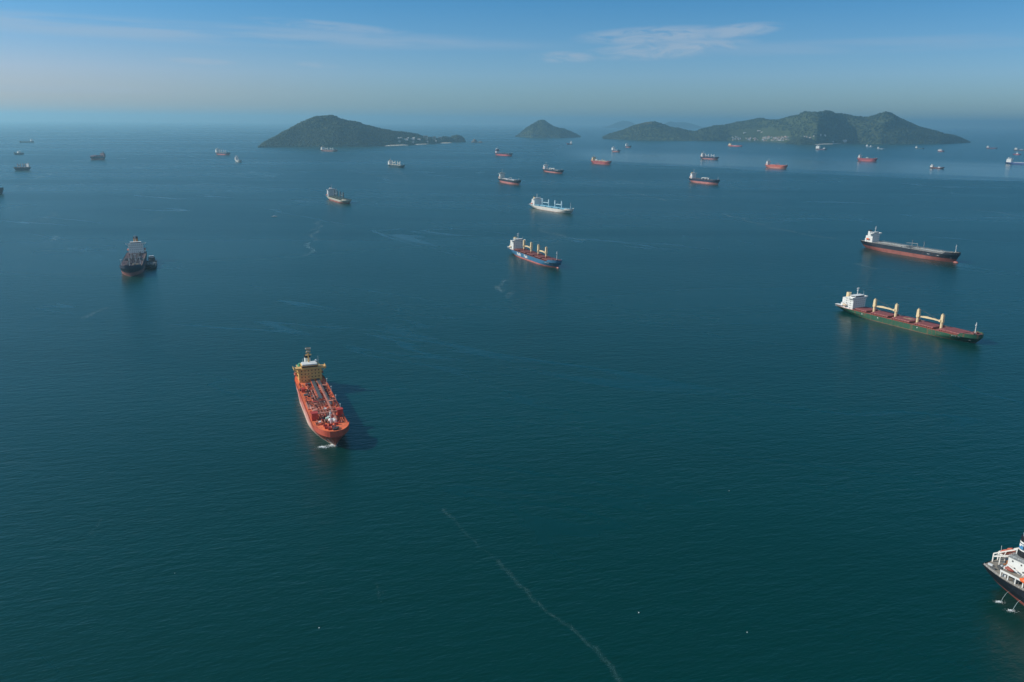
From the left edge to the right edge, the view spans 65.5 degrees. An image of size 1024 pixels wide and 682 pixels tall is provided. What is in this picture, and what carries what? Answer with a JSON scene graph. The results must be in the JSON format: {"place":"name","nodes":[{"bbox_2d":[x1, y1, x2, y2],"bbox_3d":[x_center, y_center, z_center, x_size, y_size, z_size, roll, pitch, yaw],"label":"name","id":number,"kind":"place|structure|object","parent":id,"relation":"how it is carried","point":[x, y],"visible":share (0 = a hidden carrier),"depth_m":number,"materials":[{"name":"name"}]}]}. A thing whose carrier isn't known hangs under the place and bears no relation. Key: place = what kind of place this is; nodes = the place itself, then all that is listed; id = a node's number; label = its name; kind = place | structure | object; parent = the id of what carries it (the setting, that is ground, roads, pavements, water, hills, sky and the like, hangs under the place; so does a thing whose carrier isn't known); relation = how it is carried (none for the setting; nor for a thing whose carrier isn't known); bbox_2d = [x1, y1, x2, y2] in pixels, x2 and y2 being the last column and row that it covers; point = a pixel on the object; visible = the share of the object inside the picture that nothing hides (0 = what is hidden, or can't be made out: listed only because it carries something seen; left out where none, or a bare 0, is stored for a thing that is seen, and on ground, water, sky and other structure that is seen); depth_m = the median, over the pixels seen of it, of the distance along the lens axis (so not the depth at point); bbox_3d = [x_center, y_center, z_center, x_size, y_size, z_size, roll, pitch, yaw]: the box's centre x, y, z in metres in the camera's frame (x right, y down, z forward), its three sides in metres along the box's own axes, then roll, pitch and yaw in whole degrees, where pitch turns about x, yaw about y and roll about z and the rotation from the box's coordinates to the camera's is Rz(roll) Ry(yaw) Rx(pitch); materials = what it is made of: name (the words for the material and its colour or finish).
{"place":"outdoors","nodes":[
{"label":"outdoors","id":0,"kind":"place"},
{"bbox_2d":[279,117,462,146],"bbox_3d":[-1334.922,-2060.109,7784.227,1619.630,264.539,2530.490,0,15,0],"label":"island","id":1,"kind":"structure","parent":0,"point":[396,142],"depth_m":7183.64,"materials":[{"name":"green plant"}]},
{"bbox_2d":[258,115,465,147],"bbox_3d":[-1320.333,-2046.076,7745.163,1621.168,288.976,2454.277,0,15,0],"label":"forest","id":2,"kind":"object","parent":1,"relation":"on","point":[308,141],"visible":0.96,"depth_m":7150.84,"materials":[{"name":"green plant"}]},
{"bbox_2d":[0,121,1023,681],"bbox_3d":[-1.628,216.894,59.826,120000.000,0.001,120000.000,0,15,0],"label":"water","id":3,"kind":"structure","parent":0,"point":[680,427],"depth_m":642.21,"materials":[{"name":"teal liquid"}]},
{"bbox_2d":[13,162,30,170],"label":"bulk carrier","id":4,"kind":"object","parent":3,"relation":"on","point":[23,168],"visible":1,"depth_m":3515.45,"materials":[{"name":"grey paint"}]},
{"bbox_2d":[19,139,33,142],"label":"cargo ship","id":5,"kind":"object","parent":3,"relation":"on","point":[31,140],"visible":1,"depth_m":7476.40,"materials":[{"name":"white paint"}]},
{"bbox_2d":[90,152,105,159],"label":"cargo ship","id":6,"kind":"object","parent":3,"relation":"on","point":[101,156],"visible":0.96,"depth_m":4480.55,"materials":[{"name":"grey paint"}]},
{"bbox_2d":[119,236,146,275],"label":"tanker ship","id":7,"kind":"object","parent":3,"relation":"on","point":[132,262],"visible":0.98,"depth_m":1237.08,"materials":[{"name":"white paint"}]},
{"bbox_2d":[145,255,156,268],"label":"barge","id":8,"kind":"object","parent":3,"relation":"on","point":[151,263],"visible":0.99,"depth_m":1259.53,"materials":[{"name":"grey metal"}]},
{"bbox_2d":[215,147,229,154],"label":"bulk carrier","id":9,"kind":"object","parent":3,"relation":"on","point":[217,152],"visible":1,"depth_m":5209.89,"materials":[{"name":"white paint"}]},
{"bbox_2d":[292,348,348,445],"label":"tanker ship","id":10,"kind":"object","parent":3,"relation":"on","point":[329,422],"visible":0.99,"depth_m":626.54,"materials":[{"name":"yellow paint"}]},
{"bbox_2d":[321,146,336,151],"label":"bulk carrier","id":11,"kind":"object","parent":3,"relation":"on","point":[323,149],"visible":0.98,"depth_m":5927.57,"materials":[{"name":"white paint"}]},
{"bbox_2d":[326,184,351,203],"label":"bulk carrier","id":12,"kind":"object","parent":3,"relation":"on","point":[331,194],"visible":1,"depth_m":2292.73,"materials":[{"name":"grey paint"}]},
{"bbox_2d":[388,158,404,167],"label":"bulk carrier","id":13,"kind":"object","parent":3,"relation":"on","point":[390,163],"visible":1,"depth_m":4015.40,"materials":[{"name":"white paint"}]},
{"bbox_2d":[44,171,831,316],"bbox_3d":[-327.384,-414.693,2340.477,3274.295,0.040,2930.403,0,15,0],"label":"foam line","id":14,"kind":"object","parent":3,"relation":"on","point":[501,280],"visible":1,"depth_m":1674.56,"materials":[{"name":"liquid"}]},
{"bbox_2d":[495,147,512,155],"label":"tanker ship","id":15,"kind":"object","parent":3,"relation":"on","point":[501,154],"visible":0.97,"depth_m":5405.03,"materials":[{"name":"white paint"}]},
{"bbox_2d":[498,169,520,184],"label":"tanker ship","id":16,"kind":"object","parent":3,"relation":"on","point":[502,178],"visible":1,"depth_m":2997.12,"materials":[{"name":"white paint"}]},
{"bbox_2d":[443,510,619,678],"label":"foam line","id":17,"kind":"object","parent":3,"relation":"on","point":[532,599],"visible":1,"depth_m":394.10,"materials":[{"name":"liquid"}]},
{"bbox_2d":[507,235,561,268],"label":"bulk carrier","id":18,"kind":"object","parent":3,"relation":"on","point":[516,247],"visible":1,"depth_m":1334.91,"materials":[{"name":"white paint"}]},
{"bbox_2d":[529,196,573,213],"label":"bulk carrier","id":19,"kind":"object","parent":3,"relation":"on","point":[536,203],"visible":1,"depth_m":2086.84,"materials":[{"name":"white paint"}]},
{"bbox_2d":[543,164,563,173],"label":"tanker ship","id":20,"kind":"object","parent":3,"relation":"on","point":[546,169],"visible":0.98,"depth_m":3654.66,"materials":[{"name":"white paint"}]},
{"bbox_2d":[591,157,611,164],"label":"tanker ship","id":21,"kind":"object","parent":3,"relation":"on","point":[594,160],"visible":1,"depth_m":4417.27,"materials":[{"name":"beige paint"}]},
{"bbox_2d":[689,169,719,184],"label":"tanker ship","id":22,"kind":"object","parent":3,"relation":"on","point":[693,178],"visible":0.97,"depth_m":3067.02,"materials":[{"name":"white paint"}]},
{"bbox_2d":[700,151,718,159],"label":"bulk carrier","id":23,"kind":"object","parent":3,"relation":"on","point":[702,156],"visible":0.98,"depth_m":5146.53,"materials":[{"name":"white paint"}]},
{"bbox_2d":[765,160,787,168],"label":"tanker ship","id":24,"kind":"object","parent":3,"relation":"on","point":[767,164],"visible":1,"depth_m":4148.48,"materials":[{"name":"white paint"}]},
{"bbox_2d":[857,154,877,160],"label":"tanker ship","id":25,"kind":"object","parent":3,"relation":"on","point":[859,158],"visible":1,"depth_m":5016.40,"materials":[{"name":"white paint"}]},
{"bbox_2d":[835,287,983,342],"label":"bulk carrier","id":26,"kind":"object","parent":3,"relation":"on","point":[853,304],"visible":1,"depth_m":915.91,"materials":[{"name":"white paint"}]},
{"bbox_2d":[860,228,960,262],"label":"tanker ship","id":27,"kind":"object","parent":3,"relation":"on","point":[871,241],"visible":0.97,"depth_m":1414.53,"materials":[{"name":"white paint"}]},
{"bbox_2d":[930,164,944,168],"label":"cargo ship","id":28,"kind":"object","parent":3,"relation":"on","point":[932,166],"visible":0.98,"depth_m":4231.24,"materials":[{"name":"white paint"}]},
{"bbox_2d":[982,534,1023,605],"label":"tanker ship","id":29,"kind":"object","parent":3,"relation":"on","point":[1005,569],"visible":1,"depth_m":389.25,"materials":[{"name":"white paint"}]},
{"bbox_2d":[1005,157,1023,164],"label":"cargo ship","id":30,"kind":"object","parent":3,"relation":"on","point":[1009,161],"visible":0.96,"depth_m":4784.05,"materials":[{"name":"white paint"}]},
{"bbox_2d":[0,0,1023,128],"label":"sky","id":31,"kind":"structure","parent":0,"point":[925,63],"materials":[{"name":"blue"}]},
{"bbox_2d":[519,120,575,137],"bbox_3d":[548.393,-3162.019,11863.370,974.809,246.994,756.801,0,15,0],"label":"island","id":32,"kind":"structure","parent":0,"point":[540,129],"depth_m":11624.19,"materials":[{"name":"green plant"}]},
{"bbox_2d":[515,120,580,137],"bbox_3d":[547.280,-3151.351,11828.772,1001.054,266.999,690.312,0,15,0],"label":"forest","id":33,"kind":"object","parent":32,"relation":"on","point":[547,129],"visible":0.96,"depth_m":11664.39,"materials":[{"name":"green plant"}]},
{"bbox_2d":[603,121,634,127],"bbox_3d":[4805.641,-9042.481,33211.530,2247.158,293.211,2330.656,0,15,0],"label":"hill","id":34,"kind":"structure","parent":0,"point":[623,124],"depth_m":33005.38,"materials":[{"name":"blue"}]},
{"bbox_2d":[665,121,703,127],"bbox_3d":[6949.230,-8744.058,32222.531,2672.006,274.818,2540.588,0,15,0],"label":"hill","id":35,"kind":"structure","parent":0,"point":[680,124],"depth_m":32233.73,"materials":[{"name":"blue"}]},
{"bbox_2d":[610,111,963,143],"bbox_3d":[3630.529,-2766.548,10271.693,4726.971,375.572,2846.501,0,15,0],"label":"island","id":36,"kind":"structure","parent":0,"point":[772,131],"depth_m":9835.55,"materials":[{"name":"green plant"}]},
{"bbox_2d":[602,110,970,143],"bbox_3d":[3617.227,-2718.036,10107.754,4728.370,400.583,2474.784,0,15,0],"label":"forest","id":37,"kind":"object","parent":36,"relation":"on","point":[933,135],"visible":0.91,"depth_m":9794.14,"materials":[{"name":"green plant"}]},
{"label":"headland","id":38,"kind":"structure","parent":0,"visible":0},
{"bbox_2d":[786,137,816,144],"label":"forest","id":39,"kind":"object","parent":38,"relation":"on","point":[806,140],"visible":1,"depth_m":8923.04,"materials":[{"name":"green plant"}]}
]}

